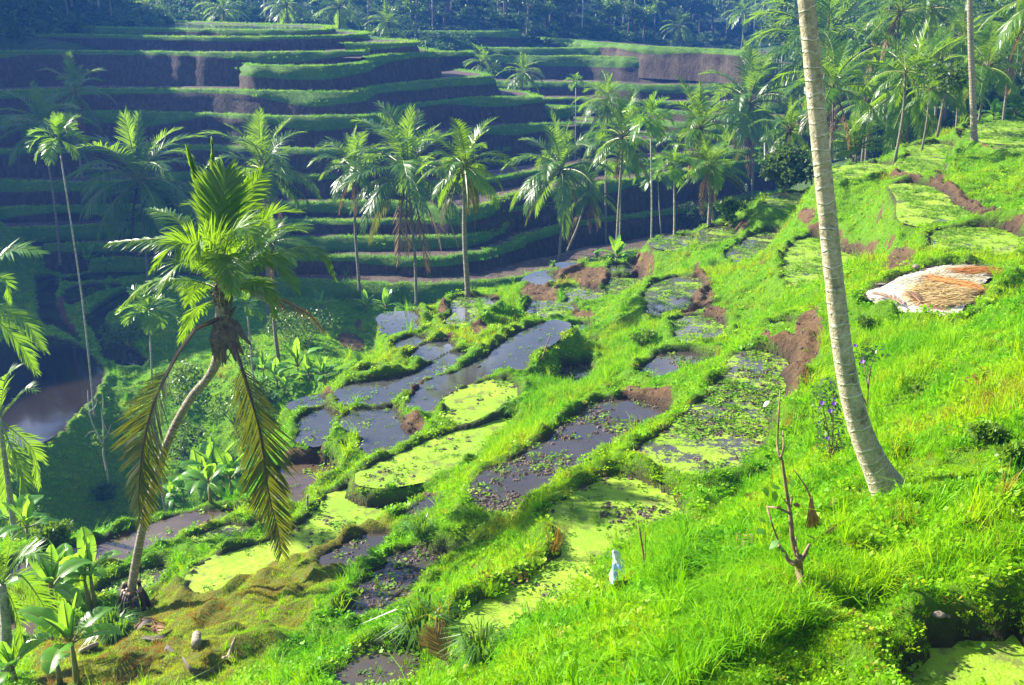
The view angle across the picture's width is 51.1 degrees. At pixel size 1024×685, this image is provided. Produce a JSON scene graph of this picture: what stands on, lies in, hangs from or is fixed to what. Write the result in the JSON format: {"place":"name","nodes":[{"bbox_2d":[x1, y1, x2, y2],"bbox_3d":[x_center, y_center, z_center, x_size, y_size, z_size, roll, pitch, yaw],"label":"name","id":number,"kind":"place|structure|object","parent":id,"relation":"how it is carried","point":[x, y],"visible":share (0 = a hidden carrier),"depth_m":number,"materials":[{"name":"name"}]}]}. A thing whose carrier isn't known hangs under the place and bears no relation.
{"place":"outdoors","nodes":[
{"label":"outdoors","id":0,"kind":"place"},
{"bbox_2d":[132,22,318,29],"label":"water","id":1,"kind":"structure","parent":0,"point":[209,26],"depth_m":167.78,"materials":[{"name":"liquid"}]},
{"bbox_2d":[0,19,810,303],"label":"hillside","id":2,"kind":"structure","parent":0,"point":[164,69],"depth_m":133.97,"materials":[{"name":"green plant"}]},
{"bbox_2d":[0,80,96,264],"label":"coconut palm","id":3,"kind":"object","parent":2,"relation":"on","point":[43,110],"visible":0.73,"depth_m":107.91,"materials":[{"name":"green plant"}]},
{"bbox_2d":[38,51,115,178],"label":"coconut palm","id":4,"kind":"object","parent":2,"relation":"on","point":[74,82],"visible":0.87,"depth_m":119.95,"materials":[{"name":"green plant"}]},
{"bbox_2d":[102,158,199,269],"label":"palm tree","id":5,"kind":"object","parent":2,"relation":"on","point":[153,233],"visible":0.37,"depth_m":108.32,"materials":[{"name":"green plant"}]},
{"bbox_2d":[306,125,391,294],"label":"coconut palm","id":6,"kind":"object","parent":2,"relation":"on","point":[355,164],"visible":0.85,"depth_m":104.33,"materials":[{"name":"green plant"}]},
{"bbox_2d":[463,44,506,77],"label":"coconut palm","id":7,"kind":"object","parent":2,"relation":"on","point":[483,59],"visible":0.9,"depth_m":165.04,"materials":[{"name":"green plant"}]},
{"bbox_2d":[498,51,546,92],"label":"coconut palm","id":8,"kind":"object","parent":2,"relation":"on","point":[519,78],"visible":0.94,"depth_m":160.00,"materials":[{"name":"green plant"}]},
{"bbox_2d":[502,108,623,258],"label":"coconut palm","id":9,"kind":"object","parent":2,"relation":"on","point":[560,149],"visible":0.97,"depth_m":115.50,"materials":[{"name":"green plant"}]},
{"bbox_2d":[552,151,619,254],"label":"coconut palm","id":10,"kind":"object","parent":2,"relation":"on","point":[593,173],"visible":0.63,"depth_m":119.13,"materials":[{"name":"green plant"}]},
{"bbox_2d":[573,69,639,244],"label":"coconut palm","id":11,"kind":"object","parent":2,"relation":"on","point":[605,114],"visible":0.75,"depth_m":126.04,"materials":[{"name":"green plant"}]},
{"bbox_2d":[596,135,648,233],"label":"areca palm","id":12,"kind":"object","parent":2,"relation":"on","point":[624,169],"visible":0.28,"depth_m":120.78,"materials":[{"name":"green plant"}]},
{"bbox_2d":[633,157,682,233],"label":"areca palm","id":13,"kind":"object","parent":2,"relation":"on","point":[659,177],"visible":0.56,"depth_m":128.78,"materials":[{"name":"green plant"}]},
{"bbox_2d":[687,35,805,200],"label":"coconut palm","id":14,"kind":"object","parent":2,"relation":"on","point":[752,83],"visible":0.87,"depth_m":140.69,"materials":[{"name":"green plant"}]},
{"bbox_2d":[0,0,988,190],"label":"hills","id":15,"kind":"structure","parent":0,"point":[35,43],"depth_m":233.13,"materials":[{"name":"green plant"}]},
{"bbox_2d":[193,0,248,22],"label":"coconut palm","id":16,"kind":"object","parent":15,"relation":"on","point":[231,16],"visible":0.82,"depth_m":189.19,"materials":[{"name":"green plant"}]},
{"bbox_2d":[259,0,309,23],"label":"coconut palm","id":17,"kind":"object","parent":15,"relation":"on","point":[288,5],"visible":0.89,"depth_m":188.77,"materials":[{"name":"green plant"}]},
{"bbox_2d":[308,0,363,30],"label":"coconut palm","id":18,"kind":"object","parent":15,"relation":"on","point":[339,18],"visible":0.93,"depth_m":191.41,"materials":[{"name":"green plant"}]},
{"bbox_2d":[367,1,410,38],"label":"coconut palm","id":19,"kind":"object","parent":15,"relation":"on","point":[383,25],"visible":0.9,"depth_m":184.73,"materials":[{"name":"green plant"}]},
{"bbox_2d":[0,0,1023,158],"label":"undergrowth","id":20,"kind":"object","parent":15,"relation":"on","point":[16,16],"visible":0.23,"depth_m":212.33,"materials":[{"name":"green plant"}]},
{"bbox_2d":[600,0,624,31],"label":"forest tree","id":21,"kind":"object","parent":15,"relation":"on","point":[612,8],"visible":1,"depth_m":245.31,"materials":[{"name":"green plant"}]},
{"bbox_2d":[630,5,657,43],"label":"forest tree","id":22,"kind":"object","parent":15,"relation":"on","point":[643,16],"visible":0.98,"depth_m":252.43,"materials":[{"name":"green plant"}]},
{"bbox_2d":[660,5,698,46],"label":"coconut palm","id":23,"kind":"object","parent":15,"relation":"on","point":[678,33],"visible":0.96,"depth_m":254.44,"materials":[{"name":"green plant"}]},
{"bbox_2d":[720,0,764,49],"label":"coconut palm","id":24,"kind":"object","parent":15,"relation":"on","point":[743,11],"visible":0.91,"depth_m":266.90,"materials":[{"name":"green plant"}]},
{"bbox_2d":[754,17,799,73],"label":"forest tree","id":25,"kind":"object","parent":15,"relation":"on","point":[779,38],"visible":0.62,"depth_m":201.50,"materials":[{"name":"green plant"}]},
{"bbox_2d":[738,0,902,162],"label":"coconut palm","id":26,"kind":"object","parent":15,"relation":"on","point":[830,19],"visible":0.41,"depth_m":141.65,"materials":[{"name":"green plant"}]},
{"bbox_2d":[837,8,915,162],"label":"coconut palm","id":27,"kind":"object","parent":15,"relation":"on","point":[877,38],"visible":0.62,"depth_m":115.68,"materials":[{"name":"green plant"}]},
{"bbox_2d":[855,0,950,154],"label":"coconut palm","id":28,"kind":"object","parent":15,"relation":"on","point":[899,12],"visible":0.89,"depth_m":112.25,"materials":[{"name":"green plant"}]},
{"bbox_2d":[888,0,966,138],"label":"coconut palm","id":29,"kind":"object","parent":15,"relation":"on","point":[930,4],"visible":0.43,"depth_m":119.91,"materials":[{"name":"green plant"}]},
{"bbox_2d":[912,1,1005,126],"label":"coconut palm","id":30,"kind":"object","parent":15,"relation":"on","point":[961,24],"visible":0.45,"depth_m":107.53,"materials":[{"name":"green plant"}]},
{"bbox_2d":[975,0,1012,60],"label":"forest tree","id":31,"kind":"object","parent":15,"relation":"on","point":[981,9],"visible":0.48,"depth_m":153.80,"materials":[{"name":"green plant"}]},
{"bbox_2d":[0,105,1023,684],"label":"ground","id":32,"kind":"structure","parent":0,"point":[944,633],"depth_m":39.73,"materials":[{"name":"green plant"}]},
{"bbox_2d":[0,363,48,541],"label":"young palm","id":33,"kind":"object","parent":32,"relation":"on","point":[6,470],"visible":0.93,"depth_m":46.09,"materials":[{"name":"green plant"}]},
{"bbox_2d":[0,238,48,377],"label":"young palm","id":34,"kind":"object","parent":32,"relation":"on","point":[18,341],"visible":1,"depth_m":38.15,"materials":[{"name":"green plant"}]},
{"bbox_2d":[0,489,49,540],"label":"banana plant","id":35,"kind":"object","parent":32,"relation":"on","point":[4,512],"visible":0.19,"depth_m":61.55,"materials":[{"name":"green plant"}]},
{"bbox_2d":[0,628,52,684],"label":"banana plant","id":36,"kind":"object","parent":32,"relation":"on","point":[7,657],"visible":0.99,"depth_m":26.05,"materials":[{"name":"green plant"}]},
{"bbox_2d":[0,494,59,540],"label":"banana plant","id":37,"kind":"object","parent":32,"relation":"on","point":[25,504],"visible":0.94,"depth_m":38.21,"materials":[{"name":"green plant"}]},
{"bbox_2d":[0,529,61,681],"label":"young palm","id":38,"kind":"object","parent":32,"relation":"on","point":[5,623],"visible":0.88,"depth_m":26.21,"materials":[{"name":"green plant"}]},
{"bbox_2d":[6,545,94,613],"bbox_3d":[-13.023,7.079,30.614,2.423,3.139,1.740,-11,21,-29],"label":"banana plant","id":39,"kind":"object","parent":32,"relation":"on","point":[66,591],"visible":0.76,"depth_m":30.50,"materials":[{"name":"green plant"}]},
{"bbox_2d":[33,518,74,541],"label":"leafy bush","id":40,"kind":"object","parent":32,"relation":"on","point":[57,530],"visible":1,"depth_m":37.40,"materials":[{"name":"green plant"}]},
{"bbox_2d":[23,112,95,418],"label":"areca palm","id":41,"kind":"object","parent":32,"relation":"on","point":[51,146],"visible":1,"depth_m":71.31,"materials":[{"name":"green plant"}]},
{"bbox_2d":[27,539,106,604],"bbox_3d":[-13.418,7.146,32.847,2.199,2.500,2.073,0,19,0],"label":"banana plant","id":42,"kind":"object","parent":32,"relation":"on","point":[100,572],"visible":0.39,"depth_m":32.70,"materials":[{"name":"green plant"}]},
{"bbox_2d":[17,591,124,684],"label":"banana plant","id":43,"kind":"object","parent":32,"relation":"on","point":[62,623],"visible":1,"depth_m":24.00,"materials":[{"name":"green plant"}]},
{"bbox_2d":[47,526,121,608],"bbox_3d":[-13.098,7.134,32.508,1.824,2.689,1.936,13,22,33],"label":"banana plant","id":44,"kind":"object","parent":32,"relation":"on","point":[85,544],"visible":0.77,"depth_m":32.55,"materials":[{"name":"green plant"}]},
{"bbox_2d":[91,480,119,501],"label":"leafy bush","id":45,"kind":"object","parent":32,"relation":"on","point":[104,490],"visible":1,"depth_m":72.21,"materials":[{"name":"green plant"}]},
{"bbox_2d":[77,600,156,646],"bbox_3d":[-10.787,7.691,29.136,2.476,0.974,2.398,-13,22,-33],"label":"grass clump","id":46,"kind":"object","parent":32,"relation":"on","point":[123,624],"visible":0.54,"depth_m":29.05,"materials":[{"name":"green plant"}]},
{"bbox_2d":[98,313,151,349],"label":"leafy bush","id":47,"kind":"object","parent":32,"relation":"on","point":[128,335],"visible":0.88,"depth_m":90.01,"materials":[{"name":"green plant"}]},
{"bbox_2d":[59,105,207,280],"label":"coconut palm","id":48,"kind":"object","parent":32,"relation":"on","point":[132,152],"visible":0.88,"depth_m":105.66,"materials":[{"name":"green plant"}]},
{"bbox_2d":[115,283,180,511],"bbox_3d":[-21.728,5.954,67.234,3.799,19.995,3.566,0,19,0],"label":"areca palm","id":49,"kind":"object","parent":32,"relation":"on","point":[149,325],"visible":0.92,"depth_m":64.28,"materials":[{"name":"green plant"}]},
{"bbox_2d":[170,447,203,502],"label":"banana plant","id":50,"kind":"object","parent":32,"relation":"on","point":[191,486],"visible":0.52,"depth_m":72.58,"materials":[{"name":"green plant"}]},
{"bbox_2d":[151,357,223,410],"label":"leafy bush","id":51,"kind":"object","parent":32,"relation":"on","point":[179,388],"visible":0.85,"depth_m":79.21,"materials":[{"name":"green plant"}]},
{"bbox_2d":[167,412,211,467],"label":"leafy bush","id":52,"kind":"object","parent":32,"relation":"on","point":[185,443],"visible":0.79,"depth_m":74.34,"materials":[{"name":"green plant"}]},
{"bbox_2d":[181,456,226,502],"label":"banana plant","id":53,"kind":"object","parent":32,"relation":"on","point":[211,471],"visible":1,"depth_m":39.90,"materials":[{"name":"green plant"}]},
{"bbox_2d":[179,436,249,501],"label":"banana plant","id":54,"kind":"object","parent":32,"relation":"on","point":[208,445],"visible":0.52,"depth_m":71.86,"materials":[{"name":"green plant"}]},
{"bbox_2d":[104,137,336,620],"bbox_3d":[-8.010,1.550,29.497,6.595,14.403,5.216,9,21,26],"label":"coconut palm","id":55,"kind":"object","parent":32,"relation":"on","point":[225,203],"visible":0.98,"depth_m":28.06,"materials":[{"name":"green plant"}]},
{"bbox_2d":[201,379,250,424],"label":"leafy bush","id":56,"kind":"object","parent":32,"relation":"on","point":[226,407],"visible":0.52,"depth_m":75.92,"materials":[{"name":"green plant"}]},
{"bbox_2d":[200,447,255,494],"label":"banana plant","id":57,"kind":"object","parent":32,"relation":"on","point":[224,458],"visible":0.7,"depth_m":42.67,"materials":[{"name":"green plant"}]},
{"bbox_2d":[233,290,265,456],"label":"areca palm","id":58,"kind":"object","parent":32,"relation":"on","point":[250,308],"visible":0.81,"depth_m":67.25,"materials":[{"name":"green plant"}]},
{"bbox_2d":[235,338,266,370],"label":"leafy bush","id":59,"kind":"object","parent":32,"relation":"on","point":[245,360],"visible":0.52,"depth_m":82.05,"materials":[{"name":"green plant"}]},
{"bbox_2d":[197,107,322,322],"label":"coconut palm","id":60,"kind":"object","parent":32,"relation":"on","point":[260,144],"visible":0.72,"depth_m":97.08,"materials":[{"name":"green plant"}]},
{"bbox_2d":[239,217,313,377],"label":"coconut palm","id":61,"kind":"object","parent":32,"relation":"on","point":[272,241],"visible":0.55,"depth_m":74.31,"materials":[{"name":"green plant"}]},
{"bbox_2d":[259,308,303,338],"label":"leafy bush","id":62,"kind":"object","parent":32,"relation":"on","point":[269,323],"visible":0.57,"depth_m":89.41,"materials":[{"name":"green plant"}]},
{"bbox_2d":[275,337,322,374],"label":"banana plant","id":63,"kind":"object","parent":32,"relation":"on","point":[296,352],"visible":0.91,"depth_m":77.10,"materials":[{"name":"green plant"}]},
{"bbox_2d":[277,307,344,347],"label":"leafy bush","id":64,"kind":"object","parent":32,"relation":"on","point":[301,326],"visible":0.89,"depth_m":87.37,"materials":[{"name":"green plant"}]},
{"bbox_2d":[308,353,338,386],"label":"banana plant","id":65,"kind":"object","parent":32,"relation":"on","point":[320,363],"visible":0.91,"depth_m":74.52,"materials":[{"name":"green plant"}]},
{"bbox_2d":[334,100,472,306],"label":"coconut palm","id":66,"kind":"object","parent":32,"relation":"on","point":[405,178],"visible":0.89,"depth_m":102.97,"materials":[{"name":"green plant"}]},
{"bbox_2d":[397,511,442,539],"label":"grass clump","id":67,"kind":"object","parent":32,"relation":"on","point":[420,529],"visible":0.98,"depth_m":28.78,"materials":[{"name":"green plant"}]},
{"bbox_2d":[364,589,479,660],"bbox_3d":[-1.708,5.237,19.784,2.014,0.848,2.377,14,23,35],"label":"grass clump","id":68,"kind":"object","parent":32,"relation":"on","point":[410,631],"visible":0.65,"depth_m":19.82,"materials":[{"name":"green plant"}]},
{"bbox_2d":[416,618,451,664],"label":"dead frond","id":69,"kind":"object","parent":32,"relation":"on","point":[435,642],"visible":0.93,"depth_m":18.03,"materials":[{"name":"brown plant"}]},
{"bbox_2d":[416,116,520,296],"bbox_3d":[-2.543,-7.423,59.944,5.262,10.831,5.927,-15,24,-38],"label":"coconut palm","id":70,"kind":"object","parent":32,"relation":"on","point":[466,170],"visible":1,"depth_m":58.61,"materials":[{"name":"green plant"}]},
{"bbox_2d":[438,616,515,670],"bbox_3d":[-0.380,4.679,16.518,1.667,0.667,1.548,0,19,0],"label":"grass clump","id":71,"kind":"object","parent":32,"relation":"on","point":[474,649],"visible":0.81,"depth_m":16.53,"materials":[{"name":"green plant"}]},
{"bbox_2d":[25,122,1020,679],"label":"mud clods","id":72,"kind":"object","parent":32,"relation":"on","point":[549,470],"visible":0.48,"depth_m":30.36,"materials":[{"name":"brown soil"}]},
{"bbox_2d":[574,88,671,259],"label":"coconut palm","id":73,"kind":"object","parent":32,"relation":"on","point":[628,153],"visible":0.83,"depth_m":93.59,"materials":[{"name":"green plant"}]},
{"bbox_2d":[621,90,674,238],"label":"areca palm","id":74,"kind":"object","parent":32,"relation":"on","point":[651,107],"visible":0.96,"depth_m":82.54,"materials":[{"name":"green plant"}]},
{"bbox_2d":[650,142,697,234],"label":"areca palm","id":75,"kind":"object","parent":32,"relation":"on","point":[675,173],"visible":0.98,"depth_m":76.81,"materials":[{"name":"green plant"}]},
{"bbox_2d":[656,75,752,221],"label":"coconut palm","id":76,"kind":"object","parent":32,"relation":"on","point":[701,110],"visible":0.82,"depth_m":90.75,"materials":[{"name":"green plant"}]},
{"bbox_2d":[660,133,753,225],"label":"coconut palm","id":77,"kind":"object","parent":32,"relation":"on","point":[707,166],"visible":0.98,"depth_m":76.85,"materials":[{"name":"green plant"}]},
{"bbox_2d":[713,196,747,223],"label":"leafy bush","id":78,"kind":"object","parent":32,"relation":"on","point":[728,207],"visible":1,"depth_m":77.91,"materials":[{"name":"green plant"}]},
{"bbox_2d":[752,137,814,191],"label":"leafy bush","id":79,"kind":"object","parent":32,"relation":"on","point":[780,162],"visible":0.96,"depth_m":80.64,"materials":[{"name":"green plant"}]},
{"bbox_2d":[756,390,810,592],"bbox_3d":[3.268,1.859,12.696,0.756,2.692,0.325,0,19,0],"label":"bare shrub","id":80,"kind":"object","parent":32,"relation":"on","point":[797,562],"visible":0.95,"depth_m":12.77,"materials":[{"name":"brown plant"}]},
{"bbox_2d":[748,94,830,189],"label":"coconut palm","id":81,"kind":"object","parent":32,"relation":"on","point":[789,122],"visible":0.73,"depth_m":88.11,"materials":[{"name":"green plant"}]},
{"bbox_2d":[809,376,846,455],"bbox_3d":[6.259,1.435,21.089,0.842,1.876,1.049,3,19,10],"label":"flowering shrub","id":82,"kind":"object","parent":32,"relation":"on","point":[834,403],"visible":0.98,"depth_m":21.07,"materials":[{"name":"green plant"}]},
{"bbox_2d":[771,30,896,160],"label":"coconut palm","id":83,"kind":"object","parent":32,"relation":"on","point":[835,77],"visible":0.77,"depth_m":81.56,"materials":[{"name":"green plant"}]},
{"bbox_2d":[797,0,905,499],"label":"coconut palm","id":84,"kind":"object","parent":32,"relation":"on","point":[874,461],"visible":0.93,"depth_m":14.72,"materials":[{"name":"grey plant"}]},
{"bbox_2d":[810,109,908,162],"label":"coconut palm","id":85,"kind":"object","parent":32,"relation":"on","point":[853,148],"visible":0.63,"depth_m":88.40,"materials":[{"name":"green plant"}]},
{"bbox_2d":[834,67,898,162],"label":"coconut palm","id":86,"kind":"object","parent":32,"relation":"on","point":[854,114],"visible":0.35,"depth_m":98.56,"materials":[{"name":"green plant"}]},
{"bbox_2d":[852,342,890,412],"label":"flowering shrub","id":87,"kind":"object","parent":32,"relation":"on","point":[863,357],"visible":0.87,"depth_m":22.68,"materials":[{"name":"green plant"}]},
{"bbox_2d":[864,27,945,164],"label":"coconut palm","id":88,"kind":"object","parent":32,"relation":"on","point":[898,90],"visible":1,"depth_m":65.64,"materials":[{"name":"green plant"}]},
{"bbox_2d":[840,17,990,158],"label":"coconut palm","id":89,"kind":"object","parent":32,"relation":"on","point":[881,106],"visible":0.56,"depth_m":83.36,"materials":[{"name":"green plant"}]},
{"bbox_2d":[866,265,990,314],"bbox_3d":[13.490,-1.649,33.619,5.520,0.148,6.540,0,19,0],"label":"ground sheet","id":90,"kind":"object","parent":32,"relation":"on","point":[888,288],"visible":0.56,"depth_m":33.31,"materials":[{"name":"white fabric"}]},
{"bbox_2d":[899,275,982,307],"bbox_3d":[13.374,-1.584,33.240,2.404,0.212,4.338,14,23,36],"label":"straw","id":91,"kind":"object","parent":90,"relation":"on","point":[931,291],"visible":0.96,"depth_m":32.93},
{"bbox_2d":[891,264,992,290],"bbox_3d":[14.107,-2.174,35.011,5.239,0.180,2.053,-10,21,-27],"label":"straw","id":92,"kind":"object","parent":90,"relation":"on","point":[961,276],"visible":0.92,"depth_m":35.03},
{"bbox_2d":[921,273,985,292],"bbox_3d":[13.988,-1.885,34.089,2.337,0.209,1.297,18,25,42],"label":"straw","id":93,"kind":"object","parent":90,"relation":"on","point":[954,281],"visible":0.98,"depth_m":34.06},
{"bbox_2d":[943,265,1002,275],"bbox_3d":[15.485,-2.362,35.535,2.358,0.199,1.387,0,19,0],"label":"straw","id":94,"kind":"object","parent":90,"relation":"on","point":[974,270],"visible":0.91,"depth_m":35.51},
{"bbox_2d":[905,66,956,149],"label":"coconut palm","id":95,"kind":"object","parent":32,"relation":"on","point":[929,94],"visible":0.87,"depth_m":69.51,"materials":[{"name":"green plant"}]},
{"bbox_2d":[912,57,968,137],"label":"forest tree","id":96,"kind":"object","parent":32,"relation":"on","point":[950,74],"visible":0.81,"depth_m":73.96,"materials":[{"name":"green plant"}]},
{"bbox_2d":[897,23,990,118],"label":"coconut palm","id":97,"kind":"object","parent":32,"relation":"on","point":[940,55],"visible":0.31,"depth_m":105.11,"materials":[{"name":"green plant"}]},
{"bbox_2d":[967,0,978,140],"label":"coconut palm","id":98,"kind":"object","parent":32,"relation":"on","point":[972,91],"visible":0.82,"depth_m":68.48,"materials":[{"name":"grey plant"}]},
{"bbox_2d":[941,22,1023,120],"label":"coconut palm","id":99,"kind":"object","parent":32,"relation":"on","point":[1000,76],"visible":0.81,"depth_m":88.69,"materials":[{"name":"green plant"}]},
{"bbox_2d":[965,418,1012,444],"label":"leafy bush","id":100,"kind":"object","parent":32,"relation":"on","point":[995,431],"visible":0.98,"depth_m":16.36,"materials":[{"name":"green plant"}]},
{"bbox_2d":[963,0,1023,119],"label":"coconut palm","id":101,"kind":"object","parent":32,"relation":"on","point":[1015,58],"visible":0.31,"depth_m":97.00,"materials":[{"name":"green plant"}]},
{"bbox_2d":[976,0,1023,64],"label":"coconut palm","id":102,"kind":"object","parent":32,"relation":"on","point":[1016,22],"visible":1,"depth_m":74.68,"materials":[{"name":"green plant"}]},
{"bbox_2d":[993,438,1023,469],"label":"leafy bush","id":103,"kind":"object","parent":32,"relation":"on","point":[1012,449],"visible":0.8,"depth_m":15.08,"materials":[{"name":"green plant"}]},
{"bbox_2d":[0,120,1023,684],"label":"water","id":104,"kind":"structure","parent":0,"point":[54,404],"depth_m":39.62,"materials":[{"name":"liquid"}]},
{"bbox_2d":[23,119,1023,684],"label":"water weeds","id":105,"kind":"object","parent":104,"relation":"on","point":[955,211],"visible":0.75,"depth_m":35.29,"materials":[{"name":"green plant"}]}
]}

